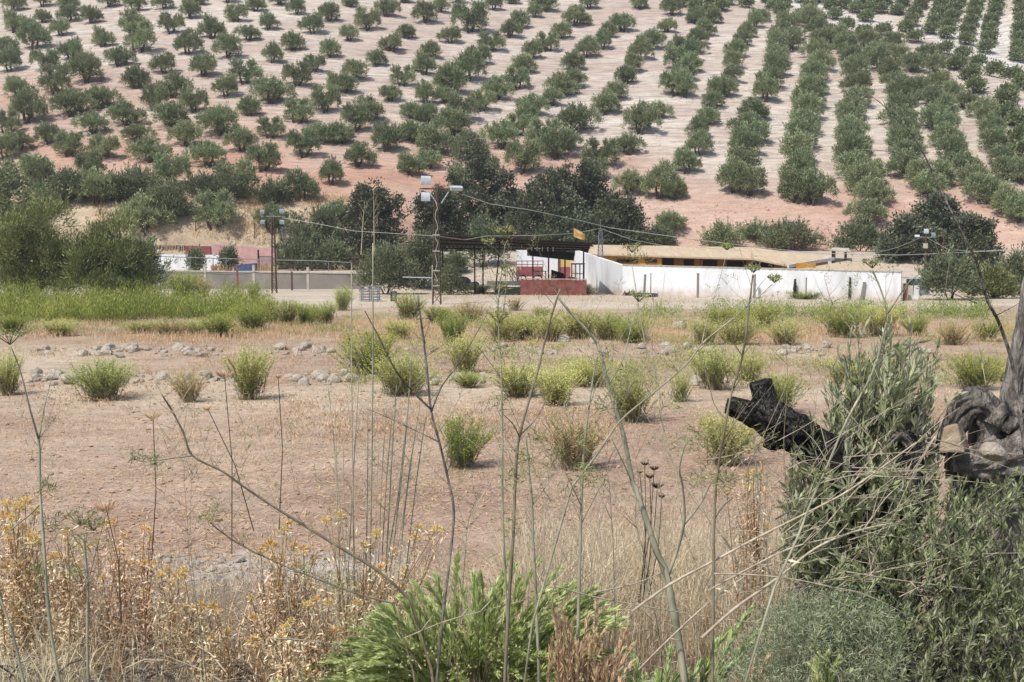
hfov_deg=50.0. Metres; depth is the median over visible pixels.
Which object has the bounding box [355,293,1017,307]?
dry grass
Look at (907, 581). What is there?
dry cane
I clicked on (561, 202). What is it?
holm oak
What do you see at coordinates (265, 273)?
fence wire
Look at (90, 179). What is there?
olive tree
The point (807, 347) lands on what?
stone
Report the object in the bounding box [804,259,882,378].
dry stalk
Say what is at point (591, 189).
holm oak
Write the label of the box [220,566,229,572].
rubble stone
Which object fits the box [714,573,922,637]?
dry cane
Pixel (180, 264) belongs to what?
white wall
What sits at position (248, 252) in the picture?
pink wall
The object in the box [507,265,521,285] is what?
stair railing
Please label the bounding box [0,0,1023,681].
ground
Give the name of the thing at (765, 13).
olive tree
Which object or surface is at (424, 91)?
olive tree
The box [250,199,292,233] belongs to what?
olive tree
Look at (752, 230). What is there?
bank shrub
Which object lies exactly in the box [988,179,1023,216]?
olive tree
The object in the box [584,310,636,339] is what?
fleabane bush
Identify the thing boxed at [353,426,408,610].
reed stalk
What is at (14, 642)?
fennel stalk
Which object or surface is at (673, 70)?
olive tree
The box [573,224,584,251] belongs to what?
flag
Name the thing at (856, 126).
olive tree
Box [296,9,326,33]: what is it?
olive tree
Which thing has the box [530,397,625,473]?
fleabane bush
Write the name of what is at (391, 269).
willow bush
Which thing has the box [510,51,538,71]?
olive tree
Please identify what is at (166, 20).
olive tree
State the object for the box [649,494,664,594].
wild carrot
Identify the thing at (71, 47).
olive tree
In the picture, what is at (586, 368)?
fleabane bush
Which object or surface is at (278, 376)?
wild carrot
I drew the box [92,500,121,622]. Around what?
wild carrot
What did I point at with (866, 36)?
olive tree
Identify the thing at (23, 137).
olive tree
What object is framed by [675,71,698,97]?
olive tree
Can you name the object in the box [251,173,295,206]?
bank shrub
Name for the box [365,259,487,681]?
forked twig
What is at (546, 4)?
olive tree
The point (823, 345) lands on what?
stone
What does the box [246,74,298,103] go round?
olive tree
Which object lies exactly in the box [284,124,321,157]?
olive tree
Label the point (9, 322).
fleabane bush
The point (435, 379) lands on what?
stone
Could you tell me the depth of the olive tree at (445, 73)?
139.22 m
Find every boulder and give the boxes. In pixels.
[61,376,78,383]
[114,352,124,357]
[196,351,207,356]
[292,351,301,355]
[328,375,340,382]
[556,334,569,341]
[589,337,598,343]
[672,321,686,328]
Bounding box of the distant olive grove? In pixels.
[680,0,1023,155]
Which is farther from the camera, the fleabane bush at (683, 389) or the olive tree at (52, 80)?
the olive tree at (52, 80)
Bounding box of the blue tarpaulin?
[235,263,256,270]
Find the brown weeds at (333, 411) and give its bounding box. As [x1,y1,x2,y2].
[0,311,1014,443]
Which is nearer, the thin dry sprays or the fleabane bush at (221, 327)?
the thin dry sprays
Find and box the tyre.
[645,293,657,296]
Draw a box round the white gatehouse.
[516,250,557,272]
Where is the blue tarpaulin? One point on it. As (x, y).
(244, 267)
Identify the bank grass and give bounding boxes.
[0,612,262,681]
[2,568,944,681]
[45,553,460,681]
[225,546,496,663]
[398,494,919,681]
[719,556,1021,681]
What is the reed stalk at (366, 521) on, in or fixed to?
on the ground at (668, 140)
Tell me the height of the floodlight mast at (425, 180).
7.491 m
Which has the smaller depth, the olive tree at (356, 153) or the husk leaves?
the husk leaves
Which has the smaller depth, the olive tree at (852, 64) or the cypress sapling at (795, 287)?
the cypress sapling at (795, 287)
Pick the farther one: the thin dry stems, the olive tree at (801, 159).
the olive tree at (801, 159)
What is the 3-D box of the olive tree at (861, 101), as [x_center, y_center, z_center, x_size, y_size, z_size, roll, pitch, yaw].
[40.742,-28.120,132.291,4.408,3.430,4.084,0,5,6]
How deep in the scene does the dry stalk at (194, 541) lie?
4.80 m
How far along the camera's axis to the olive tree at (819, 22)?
163.71 m
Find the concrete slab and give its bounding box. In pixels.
[487,281,519,284]
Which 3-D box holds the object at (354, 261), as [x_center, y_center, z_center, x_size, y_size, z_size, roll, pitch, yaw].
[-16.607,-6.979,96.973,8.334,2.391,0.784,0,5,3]
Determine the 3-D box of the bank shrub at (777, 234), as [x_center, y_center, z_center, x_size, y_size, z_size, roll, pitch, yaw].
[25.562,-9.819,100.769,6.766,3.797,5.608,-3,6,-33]
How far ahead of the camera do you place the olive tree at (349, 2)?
175.25 m
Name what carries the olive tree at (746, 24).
on the ground at (668, 140)
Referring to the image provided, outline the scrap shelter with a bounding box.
[902,277,929,294]
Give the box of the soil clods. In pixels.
[0,368,998,577]
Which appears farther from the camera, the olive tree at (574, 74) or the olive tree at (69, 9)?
the olive tree at (69, 9)
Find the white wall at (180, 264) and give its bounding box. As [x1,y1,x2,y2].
[156,254,221,269]
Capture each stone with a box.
[25,377,35,382]
[29,367,42,373]
[39,345,49,349]
[44,350,52,354]
[44,373,59,379]
[48,368,59,373]
[58,373,69,379]
[75,349,87,355]
[92,345,101,349]
[100,346,110,351]
[101,350,113,354]
[104,343,115,347]
[125,345,139,351]
[156,371,169,380]
[160,553,171,558]
[171,343,185,350]
[180,346,193,352]
[182,349,196,355]
[193,575,205,580]
[198,370,211,377]
[205,565,216,572]
[210,575,220,581]
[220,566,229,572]
[226,573,238,580]
[235,556,245,562]
[277,344,286,349]
[292,373,302,381]
[298,377,309,385]
[300,342,311,347]
[311,346,320,352]
[311,369,324,377]
[317,373,329,381]
[326,347,335,352]
[340,368,352,375]
[343,373,359,381]
[426,378,439,384]
[526,347,537,352]
[636,343,645,348]
[658,342,670,347]
[659,349,668,354]
[665,346,675,352]
[682,342,691,348]
[689,376,699,385]
[775,348,787,355]
[782,344,789,348]
[802,345,810,349]
[820,341,831,347]
[939,424,968,452]
[979,442,1005,460]
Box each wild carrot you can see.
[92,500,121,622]
[145,412,159,576]
[203,406,253,530]
[215,369,232,554]
[274,374,282,528]
[638,465,658,602]
[638,471,645,600]
[639,462,647,602]
[641,482,663,602]
[645,474,653,597]
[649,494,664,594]
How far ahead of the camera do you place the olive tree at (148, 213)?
98.59 m
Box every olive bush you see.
[0,156,55,215]
[36,165,106,201]
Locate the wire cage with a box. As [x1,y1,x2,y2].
[571,263,584,278]
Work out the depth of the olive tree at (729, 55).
149.71 m
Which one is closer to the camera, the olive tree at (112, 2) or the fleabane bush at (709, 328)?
the fleabane bush at (709, 328)
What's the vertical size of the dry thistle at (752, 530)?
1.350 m
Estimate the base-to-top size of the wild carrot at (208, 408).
0.611 m
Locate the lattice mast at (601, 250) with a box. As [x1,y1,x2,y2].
[596,219,602,290]
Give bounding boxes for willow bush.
[347,234,425,293]
[399,227,448,289]
[430,260,475,294]
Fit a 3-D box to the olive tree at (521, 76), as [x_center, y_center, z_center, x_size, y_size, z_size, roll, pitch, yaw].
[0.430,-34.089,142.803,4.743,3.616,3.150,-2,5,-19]
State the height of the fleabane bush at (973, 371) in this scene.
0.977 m
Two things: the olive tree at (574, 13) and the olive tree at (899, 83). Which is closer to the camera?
the olive tree at (899, 83)
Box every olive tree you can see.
[0,0,28,11]
[0,34,21,52]
[0,42,25,71]
[0,73,31,96]
[0,107,22,133]
[0,127,21,158]
[0,130,35,149]
[1,7,31,32]
[7,84,51,123]
[12,14,53,49]
[17,150,57,183]
[27,47,62,69]
[31,8,54,22]
[31,120,67,144]
[33,0,51,6]
[34,61,72,95]
[46,85,101,117]
[47,17,71,35]
[50,129,86,157]
[54,0,81,9]
[54,2,79,21]
[56,35,84,59]
[62,47,106,83]
[68,110,110,134]
[72,147,107,172]
[73,165,122,205]
[78,3,105,23]
[82,83,126,108]
[83,131,122,158]
[90,23,116,47]
[96,0,120,6]
[102,96,150,125]
[103,44,137,66]
[115,187,177,235]
[117,7,144,28]
[117,62,152,88]
[118,121,159,142]
[120,18,159,52]
[121,0,148,10]
[124,131,174,162]
[138,82,170,110]
[139,176,189,205]
[147,48,177,73]
[149,0,175,8]
[150,98,192,127]
[150,150,193,181]
[153,68,195,98]
[156,10,185,33]
[164,118,203,146]
[171,28,205,54]
[177,84,209,112]
[178,0,203,18]
[180,138,228,166]
[184,51,217,76]
[192,0,208,3]
[192,187,238,230]
[193,101,241,135]
[195,12,227,39]
[210,32,242,57]
[210,71,239,96]
[211,157,262,194]
[221,124,261,151]
[223,2,248,21]
[227,56,264,84]
[232,23,262,40]
[235,94,262,116]
[244,0,267,11]
[244,139,284,171]
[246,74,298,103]
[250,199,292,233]
[255,114,286,138]
[258,9,281,29]
[260,39,284,62]
[267,0,286,5]
[279,58,314,86]
[280,29,308,50]
[280,165,321,201]
[282,96,316,122]
[284,0,306,14]
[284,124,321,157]
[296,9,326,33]
[299,120,330,142]
[303,52,327,72]
[308,82,342,112]
[317,0,340,21]
[317,154,345,185]
[318,36,342,57]
[320,197,349,220]
[322,119,350,144]
[323,70,342,87]
[327,123,356,144]
[334,72,359,93]
[338,22,359,40]
[339,57,369,78]
[339,97,373,132]
[341,0,361,7]
[342,140,378,167]
[351,93,386,121]
[352,5,381,30]
[364,47,388,65]
[369,119,406,151]
[373,0,402,16]
[376,28,402,51]
[377,84,403,101]
[388,64,416,86]
[393,117,425,142]
[393,149,428,176]
[396,22,416,38]
[397,99,423,118]
[410,0,439,22]
[410,47,437,74]
[412,100,438,121]
[414,78,437,103]
[414,148,442,168]
[415,118,456,151]
[418,39,441,57]
[429,106,473,135]
[430,60,469,92]
[431,85,456,103]
[432,0,452,12]
[435,23,461,42]
[443,90,479,119]
[446,162,471,184]
[447,0,490,32]
[448,128,492,160]
[452,46,488,81]
[469,42,492,61]
[469,89,498,111]
[473,153,500,172]
[475,28,506,50]
[477,117,521,149]
[479,72,515,100]
[484,0,502,10]
[499,16,524,37]
[500,65,531,89]
[502,0,519,3]
[502,136,543,174]
[504,112,533,134]
[510,8,531,26]
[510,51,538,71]
[512,91,551,111]
[514,99,539,121]
[521,37,542,58]
[521,114,561,151]
[526,0,543,17]
[527,0,560,11]
[534,29,560,51]
[536,124,577,159]
[539,85,564,106]
[540,68,582,97]
[549,20,572,38]
[552,100,603,133]
[557,49,586,69]
[559,66,588,85]
[560,3,593,26]
[563,125,583,150]
[574,34,600,57]
[578,0,601,9]
[578,134,622,165]
[578,156,609,175]
[590,88,623,114]
[594,27,612,49]
[598,20,618,36]
[600,80,628,98]
[608,11,637,31]
[610,168,644,194]
[613,64,637,84]
[615,132,646,155]
[619,99,664,134]
[624,50,645,69]
[625,35,656,57]
[629,0,649,9]
[634,27,668,48]
[638,158,685,199]
[644,100,675,119]
[654,208,688,230]
[655,15,678,32]
[657,0,682,15]
[657,66,690,96]
[657,175,688,199]
[661,44,690,65]
[666,33,685,50]
[670,63,692,80]
[671,54,697,76]
[672,144,704,173]
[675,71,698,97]
[677,50,703,70]
[680,36,701,56]
[683,113,709,135]
[683,128,716,155]
[684,4,707,23]
[686,26,710,41]
[688,39,711,52]
[695,16,717,33]
[695,104,721,124]
[700,89,726,107]
[704,73,729,94]
[705,4,724,23]
[714,153,749,193]
[717,74,740,96]
[720,61,744,80]
[721,49,745,67]
[722,37,749,53]
[723,108,764,129]
[725,143,762,166]
[727,124,764,151]
[727,164,769,195]
[732,28,752,44]
[735,96,771,117]
[736,20,758,34]
[736,117,771,141]
[747,6,766,26]
[751,70,781,101]
[754,63,785,87]
[758,7,772,19]
[762,49,791,73]
[763,41,791,59]
[764,27,793,48]
[766,18,799,32]
[772,161,822,203]
[774,8,800,27]
[777,127,814,160]
[777,145,817,174]
[781,25,806,50]
[782,113,820,145]
[786,105,823,130]
[787,166,840,205]
[789,73,827,103]
[789,88,826,115]
[792,1,825,26]
[794,71,830,91]
[796,36,833,55]
[797,56,830,78]
[802,15,828,34]
[805,47,837,66]
[807,23,835,46]
[823,21,851,47]
[831,127,873,161]
[832,29,858,52]
[832,111,871,137]
[832,146,870,174]
[833,94,867,114]
[833,115,874,146]
[835,101,867,125]
[837,41,867,64]
[837,66,875,90]
[839,51,870,75]
[841,84,874,104]
[841,157,883,193]
[842,197,891,223]
[845,153,887,179]
[848,171,899,203]
[853,25,882,47]
[862,38,890,56]
[865,42,892,68]
[874,102,920,122]
[876,54,903,77]
[878,30,906,45]
[879,69,909,85]
[884,89,920,111]
[884,111,923,136]
[884,147,918,176]
[885,71,916,95]
[885,120,925,153]
[888,43,912,62]
[888,136,929,160]
[898,49,925,72]
[902,72,931,99]
[903,156,943,182]
[910,164,949,198]
[913,83,950,103]
[914,41,938,56]
[918,100,950,129]
[920,50,948,72]
[921,156,958,183]
[925,68,951,88]
[925,121,965,145]
[928,91,960,113]
[932,108,962,131]
[933,129,969,160]
[938,76,966,96]
[944,150,985,176]
[950,90,979,108]
[955,159,994,187]
[960,169,996,201]
[963,94,1003,114]
[972,101,1002,123]
[973,174,1011,203]
[975,124,1011,150]
[977,109,1007,133]
[985,143,1017,163]
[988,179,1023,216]
[990,152,1017,179]
[1001,192,1023,222]
[1004,152,1023,184]
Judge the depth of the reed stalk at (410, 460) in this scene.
6.12 m
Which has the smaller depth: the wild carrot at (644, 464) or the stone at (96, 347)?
the wild carrot at (644, 464)
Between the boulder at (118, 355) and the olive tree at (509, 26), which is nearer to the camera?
the boulder at (118, 355)
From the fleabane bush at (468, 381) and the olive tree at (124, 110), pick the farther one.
the olive tree at (124, 110)
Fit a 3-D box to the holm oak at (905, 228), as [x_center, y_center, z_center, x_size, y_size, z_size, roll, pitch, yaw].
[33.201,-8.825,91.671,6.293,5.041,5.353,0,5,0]
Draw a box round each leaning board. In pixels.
[902,283,907,300]
[907,285,912,300]
[913,285,918,298]
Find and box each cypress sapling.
[793,279,796,297]
[848,277,850,297]
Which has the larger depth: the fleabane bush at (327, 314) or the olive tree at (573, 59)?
the olive tree at (573, 59)
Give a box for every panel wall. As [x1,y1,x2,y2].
[153,245,184,252]
[185,246,210,254]
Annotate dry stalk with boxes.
[110,363,208,681]
[155,426,217,681]
[163,450,226,681]
[209,383,299,671]
[424,468,505,681]
[425,396,520,632]
[532,404,571,632]
[559,385,637,681]
[602,404,663,679]
[749,304,830,653]
[760,290,838,454]
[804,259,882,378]
[919,204,990,353]
[970,300,1013,383]
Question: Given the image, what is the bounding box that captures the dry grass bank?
[91,187,376,250]
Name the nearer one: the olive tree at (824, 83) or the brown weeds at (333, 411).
the brown weeds at (333, 411)
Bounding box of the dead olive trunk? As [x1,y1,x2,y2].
[846,75,1023,681]
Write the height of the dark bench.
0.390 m
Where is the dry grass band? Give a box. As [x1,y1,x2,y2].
[2,314,1014,344]
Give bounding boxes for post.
[203,265,206,289]
[252,265,254,282]
[291,271,292,289]
[306,267,309,289]
[643,274,645,292]
[697,273,699,297]
[753,274,755,298]
[860,282,865,298]
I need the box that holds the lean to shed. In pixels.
[796,261,894,270]
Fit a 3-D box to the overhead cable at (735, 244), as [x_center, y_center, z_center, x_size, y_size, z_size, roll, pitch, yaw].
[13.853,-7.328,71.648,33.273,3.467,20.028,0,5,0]
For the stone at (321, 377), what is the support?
on the ground at (668, 140)
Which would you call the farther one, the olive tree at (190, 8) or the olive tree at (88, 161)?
the olive tree at (190, 8)
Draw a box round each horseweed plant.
[616,602,764,681]
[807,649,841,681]
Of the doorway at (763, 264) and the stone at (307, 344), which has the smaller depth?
the stone at (307, 344)
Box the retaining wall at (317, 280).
[144,270,363,288]
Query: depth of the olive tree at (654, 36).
158.58 m
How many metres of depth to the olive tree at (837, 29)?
157.83 m
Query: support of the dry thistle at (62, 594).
on the ground at (668, 140)
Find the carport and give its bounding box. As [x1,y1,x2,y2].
[434,234,596,294]
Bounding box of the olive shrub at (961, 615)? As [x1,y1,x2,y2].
[763,466,1023,681]
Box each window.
[617,259,625,262]
[626,259,637,262]
[645,259,656,262]
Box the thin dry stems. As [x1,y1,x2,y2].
[3,450,826,681]
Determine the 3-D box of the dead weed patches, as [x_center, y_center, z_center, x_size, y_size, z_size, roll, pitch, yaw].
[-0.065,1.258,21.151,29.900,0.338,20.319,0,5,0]
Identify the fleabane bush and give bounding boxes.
[0,314,34,333]
[0,345,29,395]
[38,317,82,336]
[52,350,141,401]
[117,318,163,333]
[146,317,196,335]
[160,269,209,294]
[166,364,212,402]
[178,317,208,334]
[191,276,214,295]
[197,310,241,337]
[220,336,279,401]
[228,302,281,330]
[245,276,260,297]
[256,295,282,323]
[271,297,302,324]
[293,300,323,324]
[308,298,341,323]
[324,322,402,377]
[330,284,357,310]
[360,347,443,396]
[379,319,419,338]
[386,288,430,319]
[418,304,460,324]
[432,402,499,470]
[433,306,470,344]
[440,328,489,374]
[447,369,487,388]
[449,297,492,322]
[464,283,494,292]
[472,308,534,341]
[481,350,551,398]
[503,296,526,310]
[504,307,547,339]
[523,357,590,407]
[525,311,573,341]
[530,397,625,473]
[531,305,550,318]
[549,301,617,338]
[556,353,621,387]
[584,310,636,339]
[587,282,596,293]
[598,357,665,423]
[608,317,653,343]
[668,367,698,401]
[680,311,725,344]
[681,337,745,391]
[681,401,759,468]
[696,305,745,329]
[707,314,764,344]
[726,351,771,381]
[734,301,787,328]
[752,365,815,412]
[761,315,808,345]
[778,290,821,299]
[805,301,874,337]
[816,355,857,382]
[852,300,918,336]
[898,313,929,335]
[929,318,983,345]
[933,349,1003,388]
[967,317,1007,341]
[983,361,1005,381]
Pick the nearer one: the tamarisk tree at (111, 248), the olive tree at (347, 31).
the tamarisk tree at (111, 248)
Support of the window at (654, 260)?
in the stable building
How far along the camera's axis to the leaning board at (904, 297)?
66.53 m
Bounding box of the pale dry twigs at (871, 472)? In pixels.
[618,351,1022,608]
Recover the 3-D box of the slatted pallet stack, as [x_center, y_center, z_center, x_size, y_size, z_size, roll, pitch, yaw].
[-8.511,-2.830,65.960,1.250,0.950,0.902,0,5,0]
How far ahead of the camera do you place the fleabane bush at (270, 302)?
43.46 m
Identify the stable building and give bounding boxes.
[588,245,834,267]
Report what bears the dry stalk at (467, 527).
on the ground at (668, 140)
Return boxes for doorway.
[558,259,569,277]
[663,259,673,265]
[684,259,693,265]
[703,260,716,266]
[727,261,745,266]
[753,262,773,267]
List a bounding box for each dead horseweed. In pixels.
[545,602,636,681]
[732,653,771,681]
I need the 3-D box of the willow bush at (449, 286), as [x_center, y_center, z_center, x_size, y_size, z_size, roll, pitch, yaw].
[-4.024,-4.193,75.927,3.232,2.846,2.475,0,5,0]
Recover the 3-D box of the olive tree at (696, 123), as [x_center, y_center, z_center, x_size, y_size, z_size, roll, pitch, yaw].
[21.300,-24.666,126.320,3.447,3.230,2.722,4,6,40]
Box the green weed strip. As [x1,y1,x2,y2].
[633,293,997,319]
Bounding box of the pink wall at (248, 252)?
[211,244,277,266]
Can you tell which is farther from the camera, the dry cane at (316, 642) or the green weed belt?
the green weed belt
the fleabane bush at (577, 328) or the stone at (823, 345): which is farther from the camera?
the fleabane bush at (577, 328)
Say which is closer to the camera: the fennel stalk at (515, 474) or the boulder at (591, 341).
the fennel stalk at (515, 474)
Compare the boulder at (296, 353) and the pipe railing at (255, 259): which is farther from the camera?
the pipe railing at (255, 259)
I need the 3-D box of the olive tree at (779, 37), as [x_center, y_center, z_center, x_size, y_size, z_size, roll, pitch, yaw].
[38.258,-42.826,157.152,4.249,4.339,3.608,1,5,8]
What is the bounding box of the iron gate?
[257,250,270,266]
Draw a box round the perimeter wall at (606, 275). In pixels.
[575,251,901,300]
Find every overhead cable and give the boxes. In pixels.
[285,218,600,239]
[462,194,1023,254]
[603,229,738,250]
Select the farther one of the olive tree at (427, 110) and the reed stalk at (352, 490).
the olive tree at (427, 110)
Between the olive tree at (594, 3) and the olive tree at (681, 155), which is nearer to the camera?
the olive tree at (681, 155)
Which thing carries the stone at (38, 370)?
on the ground at (668, 140)
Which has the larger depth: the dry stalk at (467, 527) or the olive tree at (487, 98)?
the olive tree at (487, 98)
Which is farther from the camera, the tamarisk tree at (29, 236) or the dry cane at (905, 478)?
the tamarisk tree at (29, 236)
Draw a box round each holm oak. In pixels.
[331,177,409,268]
[405,181,473,250]
[442,132,508,247]
[479,165,523,237]
[499,163,592,248]
[535,205,643,251]
[552,157,611,215]
[593,187,654,245]
[870,208,950,261]
[909,189,973,248]
[941,209,1007,264]
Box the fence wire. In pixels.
[165,272,356,274]
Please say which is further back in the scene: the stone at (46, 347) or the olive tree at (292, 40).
the olive tree at (292, 40)
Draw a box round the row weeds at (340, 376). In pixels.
[0,340,1003,385]
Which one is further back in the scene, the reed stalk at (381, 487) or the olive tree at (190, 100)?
the olive tree at (190, 100)
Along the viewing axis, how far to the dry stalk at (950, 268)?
4.80 m
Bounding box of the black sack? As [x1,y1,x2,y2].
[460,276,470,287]
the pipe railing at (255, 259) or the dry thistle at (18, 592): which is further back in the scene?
the pipe railing at (255, 259)
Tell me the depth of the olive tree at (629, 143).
121.57 m
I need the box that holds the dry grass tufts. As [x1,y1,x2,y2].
[0,339,998,572]
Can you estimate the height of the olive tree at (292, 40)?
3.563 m
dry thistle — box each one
[0,496,61,677]
[29,525,131,677]
[85,517,184,681]
[143,562,211,681]
[169,592,266,681]
[228,518,330,681]
[234,593,363,681]
[314,508,451,652]
[710,445,781,667]
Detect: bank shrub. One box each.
[85,164,144,201]
[115,161,174,195]
[152,193,200,218]
[180,164,259,201]
[180,244,210,269]
[213,241,244,268]
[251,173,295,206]
[269,207,327,269]
[273,230,320,270]
[298,197,348,239]
[311,231,355,270]
[443,247,473,272]
[463,207,512,266]
[631,220,679,245]
[695,214,748,246]
[735,216,774,238]
[748,214,832,250]
[823,211,885,250]
[914,240,986,300]
[960,258,1020,298]
[995,241,1023,294]
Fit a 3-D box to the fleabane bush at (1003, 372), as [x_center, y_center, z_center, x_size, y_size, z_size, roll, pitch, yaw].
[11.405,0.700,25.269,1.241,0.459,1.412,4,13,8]
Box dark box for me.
[390,291,396,300]
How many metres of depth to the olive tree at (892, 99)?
132.10 m
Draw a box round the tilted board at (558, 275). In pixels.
[551,270,563,279]
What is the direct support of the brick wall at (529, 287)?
on the ground at (668, 140)
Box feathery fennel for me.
[708,576,926,681]
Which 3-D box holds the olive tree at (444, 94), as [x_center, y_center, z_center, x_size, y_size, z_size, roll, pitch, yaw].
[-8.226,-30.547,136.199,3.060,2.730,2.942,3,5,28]
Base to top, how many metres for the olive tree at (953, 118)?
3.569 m
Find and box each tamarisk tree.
[0,183,103,300]
[45,201,162,298]
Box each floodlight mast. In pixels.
[260,209,284,292]
[420,176,462,304]
[915,229,935,271]
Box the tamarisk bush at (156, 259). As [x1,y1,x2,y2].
[115,229,178,297]
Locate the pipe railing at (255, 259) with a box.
[162,256,351,270]
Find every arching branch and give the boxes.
[118,342,434,681]
[183,482,415,681]
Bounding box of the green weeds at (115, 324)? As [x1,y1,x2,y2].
[0,314,357,335]
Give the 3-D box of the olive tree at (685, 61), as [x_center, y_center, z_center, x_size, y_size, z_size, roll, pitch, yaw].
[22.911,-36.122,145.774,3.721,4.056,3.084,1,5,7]
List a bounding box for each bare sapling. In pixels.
[358,202,367,254]
[371,189,379,250]
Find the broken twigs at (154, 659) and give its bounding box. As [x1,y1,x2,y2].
[0,537,796,681]
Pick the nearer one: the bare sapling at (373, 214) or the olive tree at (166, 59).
the bare sapling at (373, 214)
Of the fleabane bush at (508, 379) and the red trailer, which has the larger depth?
the red trailer
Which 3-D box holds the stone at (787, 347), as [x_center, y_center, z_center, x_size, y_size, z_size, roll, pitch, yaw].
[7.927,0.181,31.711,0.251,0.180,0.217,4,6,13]
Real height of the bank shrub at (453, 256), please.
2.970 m
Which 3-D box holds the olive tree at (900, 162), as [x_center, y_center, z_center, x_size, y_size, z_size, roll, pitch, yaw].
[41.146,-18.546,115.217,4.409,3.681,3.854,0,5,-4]
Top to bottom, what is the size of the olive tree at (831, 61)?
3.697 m
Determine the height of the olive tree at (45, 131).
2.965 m
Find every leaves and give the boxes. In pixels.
[315,588,560,681]
[489,442,799,627]
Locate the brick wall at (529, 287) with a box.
[520,278,586,294]
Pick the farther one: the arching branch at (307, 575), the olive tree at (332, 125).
the olive tree at (332, 125)
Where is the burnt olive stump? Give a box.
[724,305,968,681]
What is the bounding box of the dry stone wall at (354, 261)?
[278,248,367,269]
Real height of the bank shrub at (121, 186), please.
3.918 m
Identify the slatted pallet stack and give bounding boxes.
[359,286,381,301]
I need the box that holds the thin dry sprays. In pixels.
[9,443,829,666]
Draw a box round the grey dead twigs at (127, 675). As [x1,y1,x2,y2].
[0,590,361,681]
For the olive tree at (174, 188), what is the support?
on the ground at (668, 140)
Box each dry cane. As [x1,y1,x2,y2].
[272,637,353,656]
[404,598,524,637]
[556,585,812,625]
[594,573,660,593]
[631,442,915,611]
[638,565,771,669]
[701,516,892,638]
[707,529,866,591]
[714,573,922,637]
[802,644,928,666]
[847,564,985,597]
[862,436,933,530]
[866,436,935,576]
[878,442,945,541]
[919,428,1023,454]
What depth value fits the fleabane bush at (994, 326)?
33.95 m
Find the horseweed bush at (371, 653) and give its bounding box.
[268,546,635,681]
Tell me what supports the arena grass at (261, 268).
on the ground at (668, 140)
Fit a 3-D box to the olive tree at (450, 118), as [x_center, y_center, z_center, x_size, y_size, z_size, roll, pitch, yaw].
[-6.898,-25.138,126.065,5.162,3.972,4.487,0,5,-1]
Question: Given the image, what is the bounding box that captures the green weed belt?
[0,275,277,322]
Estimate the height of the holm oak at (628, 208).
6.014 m
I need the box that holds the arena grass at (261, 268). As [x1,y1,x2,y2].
[210,263,277,270]
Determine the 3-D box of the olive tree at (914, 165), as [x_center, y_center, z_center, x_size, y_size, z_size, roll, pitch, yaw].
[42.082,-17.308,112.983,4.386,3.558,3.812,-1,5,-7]
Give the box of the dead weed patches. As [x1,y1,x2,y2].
[1,351,949,555]
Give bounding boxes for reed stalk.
[305,377,357,622]
[316,373,376,617]
[318,360,362,638]
[318,429,363,612]
[325,251,363,632]
[334,367,400,613]
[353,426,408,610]
[354,410,421,592]
[356,243,402,612]
[356,392,407,602]
[360,368,425,598]
[374,423,415,583]
[374,427,433,597]
[384,380,452,605]
[387,348,413,599]
[393,387,427,603]
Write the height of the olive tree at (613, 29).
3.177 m
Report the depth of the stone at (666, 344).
31.89 m
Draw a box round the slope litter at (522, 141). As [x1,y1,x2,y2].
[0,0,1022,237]
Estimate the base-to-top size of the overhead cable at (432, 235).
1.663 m
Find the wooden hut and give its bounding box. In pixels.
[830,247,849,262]
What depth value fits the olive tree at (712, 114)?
129.64 m
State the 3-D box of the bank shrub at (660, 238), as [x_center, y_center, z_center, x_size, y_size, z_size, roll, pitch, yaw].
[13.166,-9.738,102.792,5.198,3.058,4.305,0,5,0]
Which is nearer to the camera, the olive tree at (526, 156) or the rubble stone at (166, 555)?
the rubble stone at (166, 555)
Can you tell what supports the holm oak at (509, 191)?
on the ground at (668, 140)
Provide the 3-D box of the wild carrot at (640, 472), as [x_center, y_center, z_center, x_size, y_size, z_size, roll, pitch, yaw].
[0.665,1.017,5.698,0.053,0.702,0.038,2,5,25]
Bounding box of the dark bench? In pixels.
[497,287,519,292]
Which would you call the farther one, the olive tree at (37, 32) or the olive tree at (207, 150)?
the olive tree at (37, 32)
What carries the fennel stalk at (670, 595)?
on the ground at (668, 140)
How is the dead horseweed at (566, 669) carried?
on the ground at (668, 140)
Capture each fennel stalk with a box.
[0,328,74,681]
[0,518,53,681]
[31,490,124,681]
[463,224,532,681]
[484,231,579,681]
[484,416,566,681]
[523,242,784,681]
[541,273,732,681]
[550,307,637,681]
[619,241,752,653]
[692,223,777,681]
[716,407,790,671]
[744,235,923,681]
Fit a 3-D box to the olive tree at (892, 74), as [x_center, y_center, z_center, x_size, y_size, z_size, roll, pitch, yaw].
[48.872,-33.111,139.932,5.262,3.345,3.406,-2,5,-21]
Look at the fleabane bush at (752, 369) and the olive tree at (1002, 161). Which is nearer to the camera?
the fleabane bush at (752, 369)
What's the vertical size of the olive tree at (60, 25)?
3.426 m
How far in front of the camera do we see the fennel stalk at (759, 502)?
4.98 m
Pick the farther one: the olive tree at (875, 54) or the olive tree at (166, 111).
the olive tree at (875, 54)
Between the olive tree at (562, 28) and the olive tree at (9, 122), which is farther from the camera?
the olive tree at (562, 28)
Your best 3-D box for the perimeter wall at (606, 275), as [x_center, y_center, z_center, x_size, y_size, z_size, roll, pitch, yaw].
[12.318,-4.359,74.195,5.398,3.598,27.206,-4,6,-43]
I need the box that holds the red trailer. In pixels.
[516,261,542,280]
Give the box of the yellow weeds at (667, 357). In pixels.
[329,308,1015,388]

